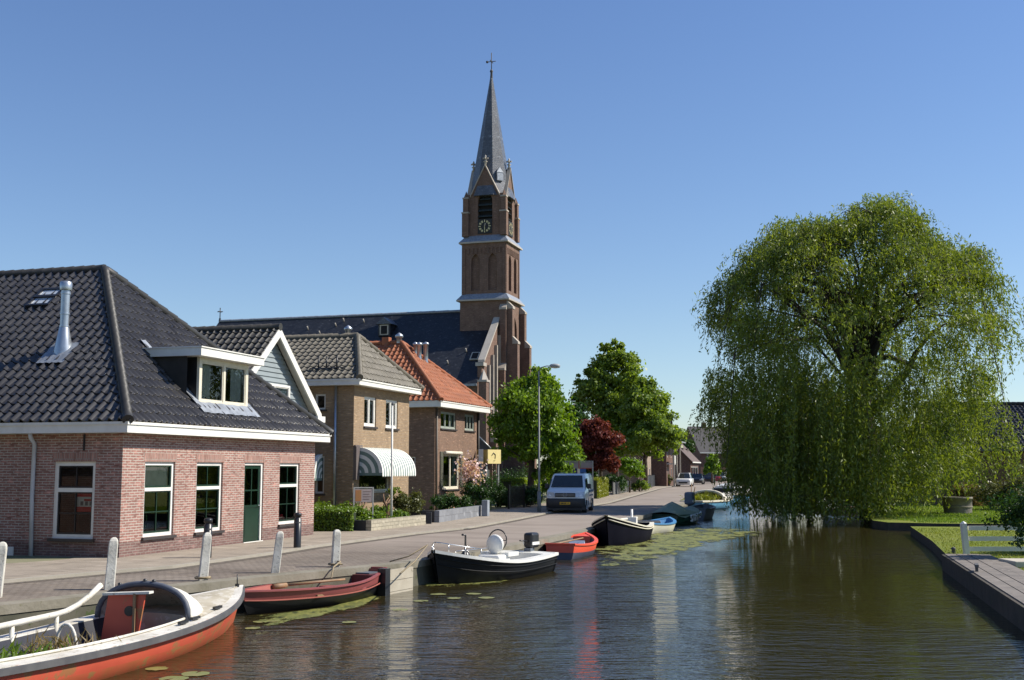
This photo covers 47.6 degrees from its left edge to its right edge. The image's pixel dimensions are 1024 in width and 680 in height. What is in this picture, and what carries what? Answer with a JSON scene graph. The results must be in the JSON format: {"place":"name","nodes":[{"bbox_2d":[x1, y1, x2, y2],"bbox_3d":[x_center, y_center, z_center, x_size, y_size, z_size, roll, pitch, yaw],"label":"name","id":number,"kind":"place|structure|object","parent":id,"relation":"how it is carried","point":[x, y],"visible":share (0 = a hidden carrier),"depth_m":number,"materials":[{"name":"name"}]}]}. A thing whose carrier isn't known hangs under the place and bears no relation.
{"place":"outdoors","nodes":[
{"label":"outdoors","id":0,"kind":"place"},
{"bbox_2d":[6,493,546,562],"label":"plot ground","id":1,"kind":"structure","parent":0,"point":[14,559],"depth_m":27.48,"materials":[{"name":"grey stone"}]},
{"bbox_2d":[1,323,324,428],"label":"gabled house","id":2,"kind":"structure","parent":1,"relation":"on","point":[280,370],"depth_m":40.52,"materials":[{"name":"white brick"}]},
{"bbox_2d":[270,383,289,397],"bbox_3d":[-8.267,1.959,40.241,0.080,0.875,2.241,-2,-7,17],"label":"window","id":3,"kind":"structure","parent":2,"relation":"in","point":[275,385],"depth_m":40.93,"materials":[{"name":"white paint"}]},
{"bbox_2d":[0,264,333,557],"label":"corner house","id":4,"kind":"structure","parent":1,"relation":"on","point":[104,343],"depth_m":30.63,"materials":[{"name":"pink brick"}]},
{"bbox_2d":[47,462,95,541],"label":"window","id":5,"kind":"structure","parent":4,"relation":"in","point":[74,490],"depth_m":28.30,"materials":[{"name":"white paint"}]},
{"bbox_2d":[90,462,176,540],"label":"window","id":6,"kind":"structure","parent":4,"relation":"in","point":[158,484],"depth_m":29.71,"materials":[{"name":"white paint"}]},
{"bbox_2d":[194,462,224,534],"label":"window","id":7,"kind":"structure","parent":4,"relation":"in","point":[208,481],"depth_m":32.40,"materials":[{"name":"white paint"}]},
{"bbox_2d":[243,465,260,541],"bbox_3d":[-7.552,4.734,33.663,0.113,2.185,0.947,-2,-7,17],"label":"door","id":8,"kind":"structure","parent":4,"relation":"in","point":[251,512],"depth_m":33.70,"materials":[{"name":"green paint"}]},
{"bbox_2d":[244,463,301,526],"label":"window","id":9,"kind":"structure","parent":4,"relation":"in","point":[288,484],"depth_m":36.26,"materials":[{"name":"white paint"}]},
{"bbox_2d":[384,487,427,515],"bbox_3d":[-4.253,6.581,46.074,1.676,1.447,1.419,-4,-8,33],"label":"rounded bush","id":10,"kind":"object","parent":1,"relation":"on","point":[407,503],"visible":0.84,"depth_m":45.85,"materials":[{"name":"green plant"}]},
{"bbox_2d":[430,491,474,509],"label":"garden shrub","id":11,"kind":"object","parent":1,"relation":"on","point":[449,501],"visible":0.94,"depth_m":55.87,"materials":[{"name":"green plant"}]},
{"bbox_2d":[454,450,488,501],"bbox_3d":[-2.102,7.273,60.097,1.843,3.149,2.508,0,-6,0],"label":"flowering bush","id":12,"kind":"object","parent":1,"relation":"on","point":[469,473],"visible":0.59,"depth_m":59.96,"materials":[{"name":"pink plant"}]},
{"bbox_2d":[448,474,500,507],"bbox_3d":[-1.935,7.854,59.645,2.759,1.914,2.424,-1,-6,7],"label":"garden shrub","id":13,"kind":"object","parent":1,"relation":"on","point":[477,492],"visible":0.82,"depth_m":59.33,"materials":[{"name":"green plant"}]},
{"bbox_2d":[477,450,500,486],"bbox_3d":[-1.278,7.759,64.895,0.890,3.229,1.132,-5,-8,40],"label":"yellow sign","id":14,"kind":"object","parent":1,"relation":"on","point":[493,456],"visible":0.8,"depth_m":64.71,"materials":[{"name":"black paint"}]},
{"bbox_2d":[477,482,518,506],"bbox_3d":[-0.645,8.598,64.310,2.660,1.468,1.926,0,-6,0],"label":"garden shrub","id":15,"kind":"object","parent":1,"relation":"on","point":[496,490],"visible":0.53,"depth_m":63.98,"materials":[{"name":"green plant"}]},
{"bbox_2d":[493,484,534,506],"bbox_3d":[0.095,8.573,64.297,2.608,1.518,2.134,0,-6,0],"label":"garden shrub","id":16,"kind":"object","parent":1,"relation":"on","point":[503,495],"visible":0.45,"depth_m":63.87,"materials":[{"name":"green plant"}]},
{"bbox_2d":[491,464,542,483],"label":"garden shrub","id":17,"kind":"object","parent":1,"relation":"on","point":[506,472],"visible":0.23,"depth_m":73.26,"materials":[{"name":"green plant"}]},
{"bbox_2d":[499,476,541,504],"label":"yard hedge","id":18,"kind":"object","parent":1,"relation":"on","point":[510,481],"visible":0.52,"depth_m":67.95,"materials":[{"name":"green plant"}]},
{"bbox_2d":[483,364,584,504],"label":"lime tree","id":19,"kind":"object","parent":1,"relation":"on","point":[515,421],"visible":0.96,"depth_m":67.82,"materials":[{"name":"green plant"}]},
{"bbox_2d":[541,452,586,494],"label":"hedge tree","id":20,"kind":"object","parent":1,"relation":"on","point":[581,457],"visible":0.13,"depth_m":79.14,"materials":[{"name":"green plant"}]},
{"bbox_2d":[541,396,598,476],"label":"back tree","id":21,"kind":"object","parent":1,"relation":"on","point":[580,408],"visible":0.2,"depth_m":91.80,"materials":[{"name":"green plant"}]},
{"bbox_2d":[568,338,671,477],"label":"tall tree","id":22,"kind":"object","parent":1,"relation":"on","point":[600,388],"visible":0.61,"depth_m":116.42,"materials":[{"name":"green plant"}]},
{"bbox_2d":[594,451,650,486],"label":"row house","id":23,"kind":"structure","parent":1,"relation":"on","point":[633,479],"depth_m":127.88,"materials":[{"name":"brown brick"}]},
{"bbox_2d":[651,420,685,486],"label":"house","id":24,"kind":"structure","parent":1,"relation":"on","point":[661,470],"depth_m":142.49,"materials":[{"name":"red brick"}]},
{"bbox_2d":[675,444,700,474],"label":"shop house","id":25,"kind":"structure","parent":1,"relation":"on","point":[690,461],"depth_m":171.56,"materials":[{"name":"red brick"}]},
{"bbox_2d":[4,483,675,578],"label":"pavement","id":26,"kind":"structure","parent":0,"point":[47,568],"depth_m":30.40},
{"bbox_2d":[204,518,212,557],"bbox_3d":[-7.259,4.748,27.676,0.210,0.995,0.205,0,-6,0],"label":"black bollard","id":27,"kind":"object","parent":26,"relation":"on","point":[208,524],"visible":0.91,"depth_m":27.64,"materials":[{"name":"metal"}]},
{"bbox_2d":[293,512,301,547],"bbox_3d":[-5.766,5.138,31.186,0.210,0.995,0.205,0,-6,0],"label":"black bollard","id":28,"kind":"object","parent":26,"relation":"on","point":[297,529],"visible":0.95,"depth_m":31.11,"materials":[{"name":"metal"}]},
{"bbox_2d":[313,505,357,531],"bbox_3d":[-6.069,6.102,39.761,1.476,0.956,1.172,0,-6,0],"label":"box hedge","id":29,"kind":"object","parent":26,"relation":"on","point":[331,518],"visible":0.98,"depth_m":39.32,"materials":[{"name":"green plant"}]},
{"bbox_2d":[353,487,373,517],"bbox_3d":[-5.318,5.994,41.492,0.734,1.450,0.040,2,-7,-18],"label":"garden sign","id":30,"kind":"object","parent":26,"relation":"on","point":[363,495],"visible":0.89,"depth_m":41.54,"materials":[{"name":"white metal"}]},
{"bbox_2d":[354,515,425,530],"bbox_3d":[-4.798,6.609,42.051,1.600,0.370,4.801,-2,-7,18],"label":"stone planter","id":31,"kind":"object","parent":26,"relation":"on","point":[383,523],"visible":0.67,"depth_m":40.94,"materials":[{"name":"stone"}]},
{"bbox_2d":[351,502,384,519],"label":"garden bush","id":32,"kind":"object","parent":31,"relation":"in","point":[368,516],"visible":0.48,"depth_m":41.67,"materials":[{"name":"green plant"}]},
{"bbox_2d":[365,504,396,517],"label":"garden bush","id":33,"kind":"object","parent":31,"relation":"in","point":[379,509],"visible":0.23,"depth_m":42.53,"materials":[{"name":"green plant"}]},
{"bbox_2d":[393,508,408,516],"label":"garden bush","id":34,"kind":"object","parent":31,"relation":"in","point":[401,513],"visible":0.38,"depth_m":43.84,"materials":[{"name":"green plant"}]},
{"bbox_2d":[390,402,393,517],"bbox_3d":[-4.429,4.574,42.756,0.102,4.572,0.102,-3,-7,22],"label":"flagpole","id":35,"kind":"object","parent":26,"relation":"on","point":[391,493],"visible":0.88,"depth_m":42.70,"materials":[{"name":"white metal"}]},
{"bbox_2d":[410,505,481,522],"bbox_3d":[-2.685,7.345,49.131,1.200,0.470,6.812,-1,-7,13],"label":"grey planter","id":36,"kind":"object","parent":26,"relation":"on","point":[444,515],"visible":0.74,"depth_m":47.82,"materials":[{"name":"concrete"}]},
{"bbox_2d":[482,500,489,515],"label":"gate pillar","id":37,"kind":"structure","parent":26,"relation":"on","point":[485,507],"depth_m":51.75,"materials":[{"name":"grey stone"}]},
{"bbox_2d":[508,484,537,508],"bbox_3d":[0.670,8.549,63.627,0.105,1.280,4.900,-2,-7,20],"label":"iron fence","id":38,"kind":"object","parent":26,"relation":"on","point":[516,504],"visible":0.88,"depth_m":62.59,"materials":[{"name":"black metal"}]},
{"bbox_2d":[503,484,544,506],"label":"garden shrub","id":39,"kind":"object","parent":26,"relation":"on","point":[532,494],"visible":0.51,"depth_m":63.97,"materials":[{"name":"green plant"}]},
{"bbox_2d":[537,364,559,511],"bbox_3d":[1.836,4.821,57.524,1.184,7.341,0.340,0,-6,0],"label":"street lamp","id":40,"kind":"object","parent":26,"relation":"on","point":[539,490],"visible":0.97,"depth_m":57.48,"materials":[{"name":"grey metal"}]},
{"bbox_2d":[573,414,626,476],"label":"copper tree","id":41,"kind":"object","parent":26,"relation":"on","point":[600,438],"visible":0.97,"depth_m":86.82,"materials":[{"name":"red plant"}]},
{"bbox_2d":[593,476,608,498],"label":"yellow hedge","id":42,"kind":"object","parent":26,"relation":"on","point":[601,486],"visible":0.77,"depth_m":84.68,"materials":[{"name":"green plant"}]},
{"bbox_2d":[605,474,629,492],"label":"garden shrub","id":43,"kind":"object","parent":26,"relation":"on","point":[621,479],"visible":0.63,"depth_m":99.41,"materials":[{"name":"green plant"}]},
{"bbox_2d":[612,480,628,494],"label":"picket fence","id":44,"kind":"object","parent":26,"relation":"on","point":[616,489],"visible":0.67,"depth_m":97.86,"materials":[{"name":"white wood"}]},
{"bbox_2d":[618,456,646,492],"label":"young tree","id":45,"kind":"object","parent":26,"relation":"on","point":[632,467],"visible":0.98,"depth_m":97.05,"materials":[{"name":"green plant"}]},
{"bbox_2d":[631,479,651,491],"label":"garden shrub","id":46,"kind":"object","parent":26,"relation":"on","point":[638,484],"visible":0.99,"depth_m":108.25,"materials":[{"name":"green plant"}]},
{"bbox_2d":[611,371,693,484],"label":"broad tree","id":47,"kind":"object","parent":26,"relation":"on","point":[644,404],"visible":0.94,"depth_m":110.28,"materials":[{"name":"green plant"}]},
{"bbox_2d":[681,439,695,452],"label":"street tree","id":48,"kind":"object","parent":26,"relation":"on","point":[691,448],"visible":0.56,"depth_m":188.55,"materials":[{"name":"green plant"}]},
{"bbox_2d":[284,325,423,510],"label":"tan house","id":49,"kind":"structure","parent":0,"point":[358,383],"depth_m":45.49,"materials":[{"name":"brick"}]},
{"bbox_2d":[314,456,324,495],"bbox_3d":[-7.190,5.274,44.988,0.988,1.930,1.370,-2,-7,17],"label":"window","id":50,"kind":"structure","parent":49,"relation":"in","point":[319,485],"depth_m":44.48,"materials":[{"name":"white paint"}]},
{"bbox_2d":[316,394,326,410],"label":"window","id":51,"kind":"structure","parent":49,"relation":"in","point":[320,398],"depth_m":45.72,"materials":[{"name":"white paint"}]},
{"bbox_2d":[363,396,377,428],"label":"window","id":52,"kind":"structure","parent":49,"relation":"in","point":[369,402],"depth_m":46.18,"materials":[{"name":"white paint"}]},
{"bbox_2d":[359,476,387,492],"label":"window","id":53,"kind":"structure","parent":49,"relation":"in","point":[380,483],"depth_m":47.81,"materials":[{"name":"black glass"}]},
{"bbox_2d":[385,399,399,430],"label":"window","id":54,"kind":"structure","parent":49,"relation":"in","point":[388,402],"depth_m":48.29,"materials":[{"name":"white paint"}]},
{"bbox_2d":[0,481,726,601],"bbox_3d":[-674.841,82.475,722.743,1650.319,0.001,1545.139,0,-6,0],"label":"street","id":55,"kind":"structure","parent":0,"point":[379,551],"depth_m":30.89,"materials":[{"name":"grey asphalt"}]},
{"bbox_2d":[0,542,6,597],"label":"bollard","id":56,"kind":"object","parent":55,"relation":"on","point":[3,550],"visible":0.95,"depth_m":19.62,"materials":[{"name":"white paint"}]},
{"bbox_2d":[104,537,117,589],"bbox_3d":[-7.239,4.082,20.942,0.217,1.030,0.198,2,-7,-17],"label":"bollard","id":57,"kind":"object","parent":55,"relation":"on","point":[110,576],"visible":0.94,"depth_m":20.88,"materials":[{"name":"white paint"}]},
{"bbox_2d":[198,532,211,580],"bbox_3d":[-5.987,4.266,22.591,0.237,1.030,0.208,2,-7,-21],"label":"bollard","id":58,"kind":"object","parent":55,"relation":"on","point":[205,556],"visible":0.91,"depth_m":22.54,"materials":[{"name":"white paint"}]},
{"bbox_2d":[271,531,283,572],"bbox_3d":[-4.924,4.492,24.312,0.257,0.960,0.188,1,-6,-12],"label":"bollard","id":59,"kind":"object","parent":55,"relation":"on","point":[276,561],"visible":0.93,"depth_m":24.24,"materials":[{"name":"white paint"}]},
{"bbox_2d":[331,529,340,566],"bbox_3d":[-3.917,4.676,25.790,0.198,0.920,0.179,2,-7,-20],"label":"bollard","id":60,"kind":"object","parent":55,"relation":"on","point":[336,546],"visible":0.91,"depth_m":25.73,"materials":[{"name":"white paint"}]},
{"bbox_2d":[4,486,672,584],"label":"street gutter","id":61,"kind":"object","parent":55,"relation":"on","point":[305,549],"visible":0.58,"depth_m":30.09,"materials":[{"name":"concrete"}]},
{"bbox_2d":[4,485,675,582],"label":"kerb","id":62,"kind":"structure","parent":55,"relation":"on","point":[175,565],"depth_m":28.31,"materials":[{"name":"concrete"}]},
{"bbox_2d":[545,472,593,512],"bbox_3d":[3.018,7.780,59.411,2.320,1.977,4.956,-1,-6,10],"label":"white van","id":63,"kind":"object","parent":55,"relation":"on","point":[570,491],"visible":1,"depth_m":57.65,"materials":[{"name":"silver metal"}]},
{"bbox_2d":[675,473,693,486],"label":"white car","id":64,"kind":"object","parent":55,"relation":"on","point":[684,479],"visible":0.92,"depth_m":142.63,"materials":[{"name":"paint"}]},
{"bbox_2d":[692,474,704,483],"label":"parked car","id":65,"kind":"object","parent":55,"relation":"on","point":[698,478],"visible":0.54,"depth_m":162.61,"materials":[{"name":"black paint"}]},
{"bbox_2d":[686,423,732,480],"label":"row house","id":66,"kind":"structure","parent":55,"relation":"on","point":[700,453],"depth_m":205.75,"materials":[{"name":"grey tile"}]},
{"bbox_2d":[702,453,721,482],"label":"street tree","id":67,"kind":"object","parent":55,"relation":"on","point":[708,465],"visible":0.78,"depth_m":163.45,"materials":[{"name":"green plant"}]},
{"bbox_2d":[0,483,732,634],"bbox_3d":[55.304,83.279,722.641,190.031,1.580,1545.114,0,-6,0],"label":"quay wall","id":68,"kind":"structure","parent":0,"point":[423,575],"depth_m":22.60,"materials":[{"name":"concrete"}]},
{"bbox_2d":[0,502,685,614],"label":"quay coping","id":69,"kind":"object","parent":68,"relation":"on","point":[30,605],"visible":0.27,"depth_m":23.25,"materials":[{"name":"concrete"}]},
{"bbox_2d":[216,53,536,484],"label":"church","id":70,"kind":"structure","parent":0,"point":[480,345],"depth_m":123.05,"materials":[{"name":"brick"}]},
{"bbox_2d":[370,333,491,510],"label":"orange roof house","id":71,"kind":"structure","parent":0,"point":[446,409],"depth_m":61.23,"materials":[{"name":"brown brick"}]},
{"bbox_2d":[440,411,457,430],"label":"window","id":72,"kind":"structure","parent":71,"relation":"in","point":[447,418],"depth_m":61.97,"materials":[{"name":"grey paint"}]},
{"bbox_2d":[442,454,460,490],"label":"window","id":73,"kind":"structure","parent":71,"relation":"in","point":[449,465],"depth_m":62.15,"materials":[{"name":"beige paint"}]},
{"bbox_2d":[464,414,475,431],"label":"window","id":74,"kind":"structure","parent":71,"relation":"in","point":[469,419],"depth_m":64.76,"materials":[{"name":"grey paint"}]},
{"bbox_2d":[479,436,492,481],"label":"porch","id":75,"kind":"object","parent":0,"point":[483,445],"visible":0.21,"depth_m":77.69,"materials":[{"name":"white brick"}]},
{"bbox_2d":[0,0,1023,466],"label":"sky","id":76,"kind":"structure","parent":0,"point":[246,159],"materials":[{"name":"blue"}]},
{"bbox_2d":[103,499,1023,679],"bbox_3d":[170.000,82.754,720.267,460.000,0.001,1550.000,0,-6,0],"label":"water","id":77,"kind":"structure","parent":0,"point":[800,600],"depth_m":20.20,"materials":[{"name":"brown liquid"}]},
{"bbox_2d":[0,574,244,679],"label":"red boat","id":78,"kind":"object","parent":77,"relation":"on","point":[129,627],"visible":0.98,"depth_m":16.74,"materials":[{"name":"paint"}]},
{"bbox_2d":[159,676,188,679],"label":"lily pad","id":79,"kind":"object","parent":77,"relation":"on","point":[175,677],"visible":1,"depth_m":15.02,"materials":[{"name":"green plant"}]},
{"bbox_2d":[181,671,209,675],"bbox_3d":[-4.199,4.423,15.382,0.377,0.007,0.375,0,-6,0],"label":"lily pad","id":80,"kind":"object","parent":77,"relation":"on","point":[192,673],"visible":1,"depth_m":15.38,"materials":[{"name":"green plant"}]},
{"bbox_2d":[242,567,386,614],"bbox_3d":[-4.029,5.079,23.503,1.499,0.616,4.797,-3,-7,25],"label":"maroon boat","id":81,"kind":"object","parent":77,"relation":"on","point":[268,598],"visible":0.76,"depth_m":22.66,"materials":[{"name":"paint"}]},
{"bbox_2d":[259,596,378,624],"bbox_3d":[-3.541,5.245,22.716,1.528,0.001,6.924,-3,-7,24],"label":"floating weed","id":82,"kind":"object","parent":77,"relation":"on","point":[315,612],"visible":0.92,"depth_m":21.98,"materials":[{"name":"green plant"}]},
{"bbox_2d":[377,567,412,595],"bbox_3d":[-2.531,5.452,25.524,0.200,0.920,1.320,-3,-7,25],"label":"quay boarding","id":83,"kind":"object","parent":77,"relation":"in","point":[393,581],"visible":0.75,"depth_m":25.40,"materials":[{"name":"brown wood"}]},
{"bbox_2d":[425,580,506,584],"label":"floating weed","id":84,"kind":"object","parent":77,"relation":"on","point":[435,583],"visible":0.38,"depth_m":27.54,"materials":[{"name":"green plant"}]},
{"bbox_2d":[427,529,558,583],"bbox_3d":[-0.610,5.524,29.332,2.120,1.418,4.986,-4,-7,30],"label":"black sloop","id":85,"kind":"object","parent":77,"relation":"on","point":[495,562],"visible":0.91,"depth_m":28.21,"materials":[{"name":"paint"}]},
{"bbox_2d":[545,532,597,559],"bbox_3d":[1.963,6.648,37.044,1.509,0.786,4.624,-2,-7,13],"label":"red rowing boat","id":86,"kind":"object","parent":77,"relation":"on","point":[581,545],"visible":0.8,"depth_m":35.26,"materials":[{"name":"orange paint"}]},
{"bbox_2d":[591,509,653,545],"bbox_3d":[4.138,7.141,43.576,2.080,1.450,6.226,-2,-7,16],"label":"dark tug boat","id":87,"kind":"object","parent":77,"relation":"on","point":[615,531],"visible":0.81,"depth_m":41.49,"materials":[{"name":"black paint"}]},
{"bbox_2d":[638,517,675,533],"bbox_3d":[6.252,8.117,50.267,1.609,0.786,3.477,-3,-7,27],"label":"blue rimmed boat","id":88,"kind":"object","parent":77,"relation":"on","point":[664,525],"visible":0.54,"depth_m":49.46,"materials":[{"name":"paint"}]},
{"bbox_2d":[652,502,701,524],"bbox_3d":[8.427,8.781,58.544,2.107,1.295,4.618,-3,-7,28],"label":"tarpaulin boat","id":89,"kind":"object","parent":77,"relation":"on","point":[680,515],"visible":0.8,"depth_m":57.07,"materials":[{"name":"green fabric"}]},
{"bbox_2d":[595,527,761,565],"bbox_3d":[6.297,7.593,43.850,5.913,0.001,32.964,-2,-7,21],"label":"floating weed","id":90,"kind":"object","parent":77,"relation":"on","point":[663,543],"visible":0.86,"depth_m":42.30,"materials":[{"name":"green plant"}]},
{"bbox_2d":[684,492,715,519],"bbox_3d":[10.377,9.445,64.160,1.680,2.125,4.421,-2,-7,19],"label":"grey boat","id":91,"kind":"object","parent":77,"relation":"on","point":[707,510],"visible":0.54,"depth_m":62.37,"materials":[{"name":"paint"}]},
{"bbox_2d":[680,484,732,508],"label":"weedy boat","id":92,"kind":"object","parent":77,"relation":"on","point":[703,496],"visible":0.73,"depth_m":78.60,"materials":[{"name":"green plant"}]},
{"bbox_2d":[712,483,748,503],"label":"cabin boat","id":93,"kind":"object","parent":77,"relation":"on","point":[716,488],"visible":0.08,"depth_m":90.92,"materials":[{"name":"beige paint"}]},
{"bbox_2d":[942,554,1023,631],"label":"wooden dock","id":94,"kind":"object","parent":77,"relation":"in","point":[995,583],"visible":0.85,"depth_m":24.68,"materials":[{"name":"grey wood"}]},
{"bbox_2d":[565,461,593,486],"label":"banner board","id":95,"kind":"object","parent":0,"point":[585,465],"visible":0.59,"depth_m":75.48,"materials":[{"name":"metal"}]},
{"bbox_2d":[830,490,1008,530],"bbox_3d":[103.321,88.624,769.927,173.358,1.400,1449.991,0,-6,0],"label":"bank edge","id":96,"kind":"object","parent":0,"point":[890,526],"visible":0.16,"depth_m":51.18,"materials":[{"name":"wood"}]},
{"bbox_2d":[910,526,944,560],"bbox_3d":[6.980,3.330,2.167,9.476,1.380,96.653,-2,-7,17],"label":"bank edge","id":97,"kind":"object","parent":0,"point":[929,544],"visible":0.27,"depth_m":40.33,"materials":[{"name":"wood"}]},
{"bbox_2d":[864,500,1008,523],"bbox_3d":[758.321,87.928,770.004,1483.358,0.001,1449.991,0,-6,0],"label":"lawn","id":98,"kind":"structure","parent":0,"point":[882,519],"depth_m":55.52,"materials":[{"name":"green plant"}]},
{"bbox_2d":[686,192,1023,525],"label":"willow tree","id":99,"kind":"object","parent":98,"relation":"on","point":[805,440],"visible":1,"depth_m":58.44,"materials":[{"name":"green plant"}]},
{"bbox_2d":[942,497,972,513],"bbox_3d":[23.673,8.788,61.621,1.520,0.900,1.520,0,-6,0],"label":"concrete tub","id":100,"kind":"object","parent":98,"relation":"on","point":[962,505],"visible":0.88,"depth_m":61.00,"materials":[{"name":"grey concrete"}]},
{"bbox_2d":[944,482,995,506],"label":"dry grass clump","id":101,"kind":"object","parent":98,"relation":"on","point":[963,494],"visible":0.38,"depth_m":73.14,"materials":[{"name":"green plant"}]},
{"bbox_2d":[961,475,1023,507],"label":"olive shrub","id":102,"kind":"object","parent":98,"relation":"on","point":[990,490],"visible":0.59,"depth_m":66.28,"materials":[{"name":"green plant"}]},
{"bbox_2d":[906,402,1023,505],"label":"black roof house","id":103,"kind":"structure","parent":0,"point":[1016,408],"depth_m":75.65,"materials":[{"name":"red brick"}]},
{"bbox_2d":[911,526,1023,570],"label":"lawn","id":104,"kind":"structure","parent":0,"point":[953,536],"depth_m":38.25,"materials":[{"name":"green plant"}]},
{"bbox_2d":[960,521,1023,553],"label":"white fence","id":105,"kind":"object","parent":104,"relation":"on","point":[966,539],"visible":0.91,"depth_m":32.07,"materials":[{"name":"paint"}]},
{"bbox_2d":[978,475,1023,553],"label":"conifer bush","id":106,"kind":"object","parent":104,"relation":"on","point":[1015,511],"visible":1,"depth_m":30.19,"materials":[{"name":"green plant"}]},
{"bbox_2d":[999,558,1023,567],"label":"stone step","id":107,"kind":"object","parent":104,"relation":"on","point":[1017,562],"visible":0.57,"depth_m":28.28,"materials":[{"name":"grey stone"}]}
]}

